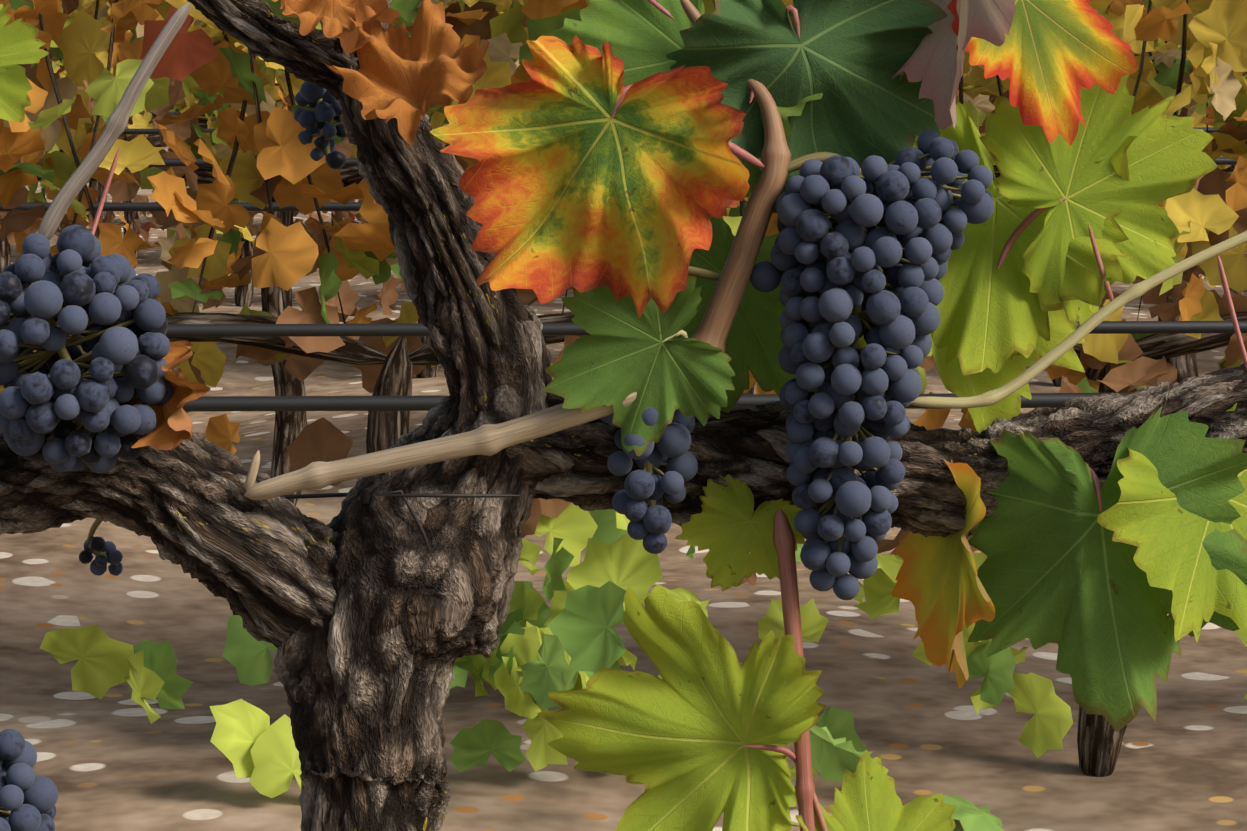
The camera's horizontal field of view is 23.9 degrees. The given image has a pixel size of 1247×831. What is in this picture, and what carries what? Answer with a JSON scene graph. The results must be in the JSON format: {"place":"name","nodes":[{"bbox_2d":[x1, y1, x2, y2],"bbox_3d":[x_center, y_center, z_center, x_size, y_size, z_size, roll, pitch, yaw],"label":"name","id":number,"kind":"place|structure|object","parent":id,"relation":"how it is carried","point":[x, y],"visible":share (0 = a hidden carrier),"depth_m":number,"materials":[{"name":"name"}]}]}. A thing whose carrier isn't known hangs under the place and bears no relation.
{"place":"outdoors","nodes":[
{"label":"outdoors","id":0,"kind":"place"},
{"bbox_2d":[123,112,214,139],"bbox_3d":[-0.269,-0.919,9.351,9.038,0.093,0.016,0,7,-2],"label":"trellis wire","id":1,"kind":"object","parent":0,"point":[172,113],"depth_m":9.30,"materials":[{"name":"grey metal"}]},
{"bbox_2d":[0,147,1246,830],"bbox_3d":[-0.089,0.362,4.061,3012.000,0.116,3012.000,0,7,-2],"label":"ground","id":2,"kind":"structure","parent":0,"point":[114,759],"depth_m":3.84,"materials":[{"name":"soil"}]},
{"bbox_2d":[0,0,1246,830],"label":"vine trunk","id":3,"kind":"object","parent":2,"relation":"on","point":[369,615],"visible":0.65,"depth_m":1.29,"materials":[{"name":"brown plant"}]},
{"bbox_2d":[0,4,48,122],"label":"grape leaf","id":4,"kind":"object","parent":3,"relation":"attached to","point":[20,43],"visible":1,"depth_m":1.25,"materials":[{"name":"green plant"}]},
{"bbox_2d":[0,729,57,830],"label":"grape cluster","id":5,"kind":"object","parent":3,"relation":"attached to","point":[28,798],"depth_m":1.24,"materials":[{"name":"blue food"}]},
{"bbox_2d":[0,224,173,472],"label":"grape cluster","id":6,"kind":"object","parent":3,"relation":"on","point":[38,406],"depth_m":1.22,"materials":[{"name":"blue food"}]},
{"bbox_2d":[79,537,122,575],"bbox_3d":[-0.240,0.065,1.351,0.020,0.019,0.017,0,7,-2],"label":"grape cluster","id":7,"kind":"object","parent":3,"relation":"on","point":[98,565],"depth_m":1.35,"materials":[{"name":"blue food"}]},
{"bbox_2d":[38,2,190,239],"bbox_3d":[-0.217,-0.120,1.253,0.067,0.110,0.011,-2,7,-14],"label":"cane","id":8,"kind":"object","parent":3,"relation":"attached to","point":[86,169],"depth_m":1.25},
{"bbox_2d":[131,340,210,449],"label":"grape leaf","id":9,"kind":"object","parent":3,"relation":"attached to","point":[173,426],"visible":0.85,"depth_m":1.24,"materials":[{"name":"orange plant"}]},
{"bbox_2d":[294,81,346,169],"bbox_3d":[-0.139,-0.134,1.355,0.026,0.042,0.027,0,7,-2],"label":"grape cluster","id":10,"kind":"object","parent":3,"relation":"attached to","point":[326,112],"depth_m":1.35,"materials":[{"name":"blue food"}]},
{"bbox_2d":[280,0,400,53],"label":"grape leaf","id":11,"kind":"object","parent":3,"relation":"attached to","point":[333,15],"visible":1,"depth_m":1.27,"materials":[{"name":"orange plant"}]},
{"bbox_2d":[282,490,524,556],"bbox_3d":[0.058,0.035,1.304,0.915,0.042,0.081,0,7,-2],"label":"trellis wire","id":12,"kind":"object","parent":3,"relation":"on","point":[403,495],"visible":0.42,"depth_m":1.26,"materials":[{"name":"grey metal"}]},
{"bbox_2d":[326,0,488,146],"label":"grape leaf","id":13,"kind":"object","parent":3,"relation":"attached to","point":[403,78],"visible":0.98,"depth_m":1.28,"materials":[{"name":"orange plant"}]},
{"bbox_2d":[244,392,636,499],"bbox_3d":[-0.067,0.009,1.269,0.194,0.056,0.020,0,7,-2],"label":"vine cane","id":14,"kind":"object","parent":3,"relation":"attached to","point":[488,439],"visible":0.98,"depth_m":1.26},
{"bbox_2d":[245,450,259,490],"bbox_3d":[-0.160,0.024,1.272,0.007,0.018,0.004,0,7,-2],"label":"cane stub","id":15,"kind":"object","parent":14,"relation":"attached to","point":[252,473],"visible":0.98,"depth_m":1.27,"materials":[{"name":"beige wood"}]},
{"bbox_2d":[40,503,1246,830],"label":"grape leaves","id":16,"kind":"object","parent":3,"relation":"attached to","point":[568,639],"visible":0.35,"depth_m":3.27,"materials":[{"name":"green plant"}]},
{"bbox_2d":[673,216,795,412],"bbox_3d":[0.046,-0.052,1.322,0.121,0.106,0.034,-4,8,-29],"label":"grape leaf","id":17,"kind":"object","parent":3,"relation":"attached to","point":[754,344],"visible":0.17,"depth_m":1.33,"materials":[{"name":"green plant"}]},
{"bbox_2d":[680,0,790,352],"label":"vine cane","id":18,"kind":"object","parent":3,"relation":"on","point":[716,322],"visible":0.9,"depth_m":1.27,"materials":[{"name":"brown plant"}]},
{"bbox_2d":[87,152,862,543],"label":"grape stalks","id":19,"kind":"object","parent":18,"relation":"attached to","point":[795,164],"visible":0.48,"depth_m":1.28,"materials":[{"name":"plant"}]},
{"bbox_2d":[543,275,734,455],"bbox_3d":[0.007,-0.027,1.254,0.082,0.091,0.021,0,7,-2],"label":"grape leaf","id":20,"kind":"object","parent":18,"relation":"attached to","point":[619,355],"visible":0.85,"depth_m":1.26,"materials":[{"name":"green plant"}]},
{"bbox_2d":[600,339,697,553],"bbox_3d":[0.009,0.003,1.289,0.047,0.111,0.059,0,7,-2],"label":"grape cluster","id":21,"kind":"object","parent":18,"relation":"attached to","point":[650,526],"depth_m":1.27,"materials":[{"name":"blue food"}]},
{"bbox_2d":[662,330,687,342],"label":"leaf stem","id":22,"kind":"object","parent":18,"relation":"attached to","point":[682,334],"visible":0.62,"depth_m":1.26,"materials":[{"name":"beige plant"}]},
{"bbox_2d":[545,0,822,197],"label":"grape leaf","id":23,"kind":"object","parent":18,"relation":"attached to","point":[643,38],"visible":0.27,"depth_m":1.30,"materials":[{"name":"green plant"}]},
{"bbox_2d":[611,84,764,168],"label":"leaf stem","id":24,"kind":"object","parent":18,"relation":"attached to","point":[742,154],"visible":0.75,"depth_m":1.26,"materials":[{"name":"plant"}]},
{"bbox_2d":[430,35,749,318],"bbox_3d":[-0.014,-0.099,1.221,0.139,0.117,0.072,2,7,15],"label":"grape leaf","id":25,"kind":"object","parent":24,"relation":"attached to","point":[580,190],"visible":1,"depth_m":1.23,"materials":[{"name":"orange plant"}]},
{"bbox_2d":[749,5,799,102],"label":"leaf stem","id":26,"kind":"object","parent":18,"relation":"attached to","point":[792,10],"visible":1,"depth_m":1.28,"materials":[{"name":"plant"}]},
{"bbox_2d":[666,0,946,230],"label":"grape leaf","id":27,"kind":"object","parent":26,"relation":"attached to","point":[848,59],"visible":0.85,"depth_m":1.28,"materials":[{"name":"green plant"}]},
{"bbox_2d":[674,474,804,591],"bbox_3d":[0.052,0.051,1.296,0.059,0.049,0.025,2,7,15],"label":"grape leaf","id":28,"kind":"object","parent":3,"relation":"attached to","point":[729,534],"visible":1,"depth_m":1.30,"materials":[{"name":"green plant"}]},
{"bbox_2d":[773,509,814,830],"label":"vine shoot","id":29,"kind":"object","parent":3,"relation":"attached to","point":[784,541],"visible":0.77,"depth_m":1.28,"materials":[{"name":"brown plant"}]},
{"bbox_2d":[743,745,795,763],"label":"leaf stem","id":30,"kind":"object","parent":29,"relation":"on","point":[786,751],"visible":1,"depth_m":1.27,"materials":[{"name":"pink plant"}]},
{"bbox_2d":[537,587,826,830],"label":"grape leaf","id":31,"kind":"object","parent":30,"relation":"attached to","point":[692,722],"visible":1,"depth_m":1.27,"materials":[{"name":"green plant"}]},
{"bbox_2d":[813,793,827,830],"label":"leaf stem","id":32,"kind":"object","parent":29,"relation":"attached to","point":[820,817],"visible":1,"depth_m":1.28,"materials":[{"name":"pink plant"}]},
{"bbox_2d":[795,749,955,830],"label":"grape leaf","id":33,"kind":"object","parent":29,"relation":"attached to","point":[866,798],"visible":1,"depth_m":1.30,"materials":[{"name":"green plant"}]},
{"bbox_2d":[891,459,994,688],"bbox_3d":[0.143,0.068,1.321,0.017,0.104,0.096,-2,7,-17],"label":"grape leaf","id":34,"kind":"object","parent":3,"relation":"attached to","point":[939,586],"visible":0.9,"depth_m":1.32,"materials":[{"name":"orange plant"}]},
{"bbox_2d":[891,0,1015,129],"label":"grape leaf","id":35,"kind":"object","parent":3,"relation":"attached to","point":[934,63],"visible":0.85,"depth_m":1.27,"materials":[{"name":"plant"}]},
{"bbox_2d":[947,533,967,677],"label":"stem","id":36,"kind":"object","parent":3,"relation":"hanging from","point":[953,651],"visible":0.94,"depth_m":1.31,"materials":[{"name":"brown plant"}]},
{"bbox_2d":[859,186,1084,433],"bbox_3d":[0.150,-0.051,1.344,0.136,0.117,0.068,-5,8,-33],"label":"grape leaf","id":37,"kind":"object","parent":3,"relation":"on","point":[956,381],"visible":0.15,"depth_m":1.34,"materials":[{"name":"green plant"}]},
{"bbox_2d":[879,102,1137,375],"bbox_3d":[0.164,-0.083,1.326,0.130,0.122,0.090,2,7,15],"label":"grape leaf","id":38,"kind":"object","parent":3,"relation":"on","point":[993,318],"visible":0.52,"depth_m":1.32,"materials":[{"name":"green plant"}]},
{"bbox_2d":[997,198,1066,268],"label":"leaf stem","id":39,"kind":"object","parent":38,"relation":"on","point":[1025,223],"visible":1,"depth_m":1.32,"materials":[{"name":"plant"}]},
{"bbox_2d":[911,231,1246,408],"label":"cane","id":40,"kind":"object","parent":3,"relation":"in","point":[1069,342],"visible":0.96,"depth_m":1.29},
{"bbox_2d":[1217,255,1246,370],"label":"red leaf stalk","id":41,"kind":"object","parent":40,"relation":"attached to","point":[1232,313],"visible":1,"depth_m":1.30,"materials":[{"name":"red plant"}]},
{"bbox_2d":[979,74,1216,329],"bbox_3d":[0.212,-0.101,1.312,0.112,0.126,0.023,-2,7,-16],"label":"grape leaf","id":42,"kind":"object","parent":3,"relation":"attached to","point":[1167,157],"visible":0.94,"depth_m":1.32,"materials":[{"name":"green plant"}]},
{"bbox_2d":[968,407,1246,731],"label":"grape leaf","id":43,"kind":"object","parent":3,"relation":"attached to","point":[1063,571],"visible":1,"depth_m":1.29,"materials":[{"name":"green plant"}]},
{"bbox_2d":[1089,467,1101,513],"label":"leaf stem","id":44,"kind":"object","parent":43,"relation":"attached to","point":[1096,483],"visible":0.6,"depth_m":1.28,"materials":[{"name":"red plant"}]},
{"bbox_2d":[1097,403,1246,642],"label":"grape leaf","id":45,"kind":"object","parent":3,"relation":"attached to","point":[1156,524],"visible":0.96,"depth_m":1.28,"materials":[{"name":"green plant"}]},
{"bbox_2d":[0,0,1246,776],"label":"vine row","id":46,"kind":"object","parent":2,"relation":"on","point":[1206,214],"depth_m":3.35,"materials":[{"name":"orange plant"}]},
{"bbox_2d":[0,0,1246,505],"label":"vine row","id":47,"kind":"object","parent":2,"relation":"on","point":[1162,82],"depth_m":5.44,"materials":[{"name":"orange plant"}]},
{"bbox_2d":[0,0,1246,306],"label":"vine row","id":48,"kind":"object","parent":2,"relation":"on","point":[244,294],"depth_m":9.63,"materials":[{"name":"orange plant"}]},
{"bbox_2d":[7,0,1246,386],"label":"vine row","id":49,"kind":"object","parent":2,"relation":"on","point":[137,120],"depth_m":7.51,"materials":[{"name":"orange plant"}]},
{"bbox_2d":[45,60,1225,267],"bbox_3d":[-0.944,-1.483,11.684,9.486,1.843,1.247,0,7,-2],"label":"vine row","id":50,"kind":"object","parent":2,"relation":"on","point":[130,217],"depth_m":11.71,"materials":[{"name":"orange plant"}]},
{"bbox_2d":[0,157,1246,211],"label":"trellis wire","id":51,"kind":"object","parent":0,"point":[157,206],"visible":0.06,"depth_m":5.16,"materials":[{"name":"grey metal"}]},
{"bbox_2d":[56,321,1246,411],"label":"vine row drip hose","id":52,"kind":"object","parent":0,"point":[335,403],"visible":0.31,"depth_m":3.10,"materials":[{"name":"black plastic"}]},
{"bbox_2d":[89,127,1222,133],"bbox_3d":[-0.199,-0.663,7.268,7.862,0.093,0.016,0,7,-2],"label":"vine row drip hose","id":53,"kind":"object","parent":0,"point":[155,131],"depth_m":7.23,"materials":[{"name":"black plastic"}]},
{"bbox_2d":[647,0,673,19],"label":"stem","id":54,"kind":"object","parent":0,"point":[658,6],"visible":0.93,"depth_m":1.28,"materials":[{"name":"pink plant"}]},
{"bbox_2d":[750,130,993,599],"bbox_3d":[0.110,-0.023,1.284,0.097,0.202,0.082,-4,8,-29],"label":"grape cluster","id":55,"kind":"object","parent":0,"point":[885,388],"depth_m":1.25,"materials":[{"name":"blue food"}]},
{"bbox_2d":[947,0,1136,146],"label":"vine leaf","id":56,"kind":"object","parent":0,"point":[1049,59],"visible":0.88,"depth_m":1.28,"materials":[{"name":"plant"}]},
{"bbox_2d":[1088,223,1113,300],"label":"stem","id":57,"kind":"object","parent":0,"point":[1101,267],"visible":1,"depth_m":1.30,"materials":[{"name":"brown plant"}]}
]}

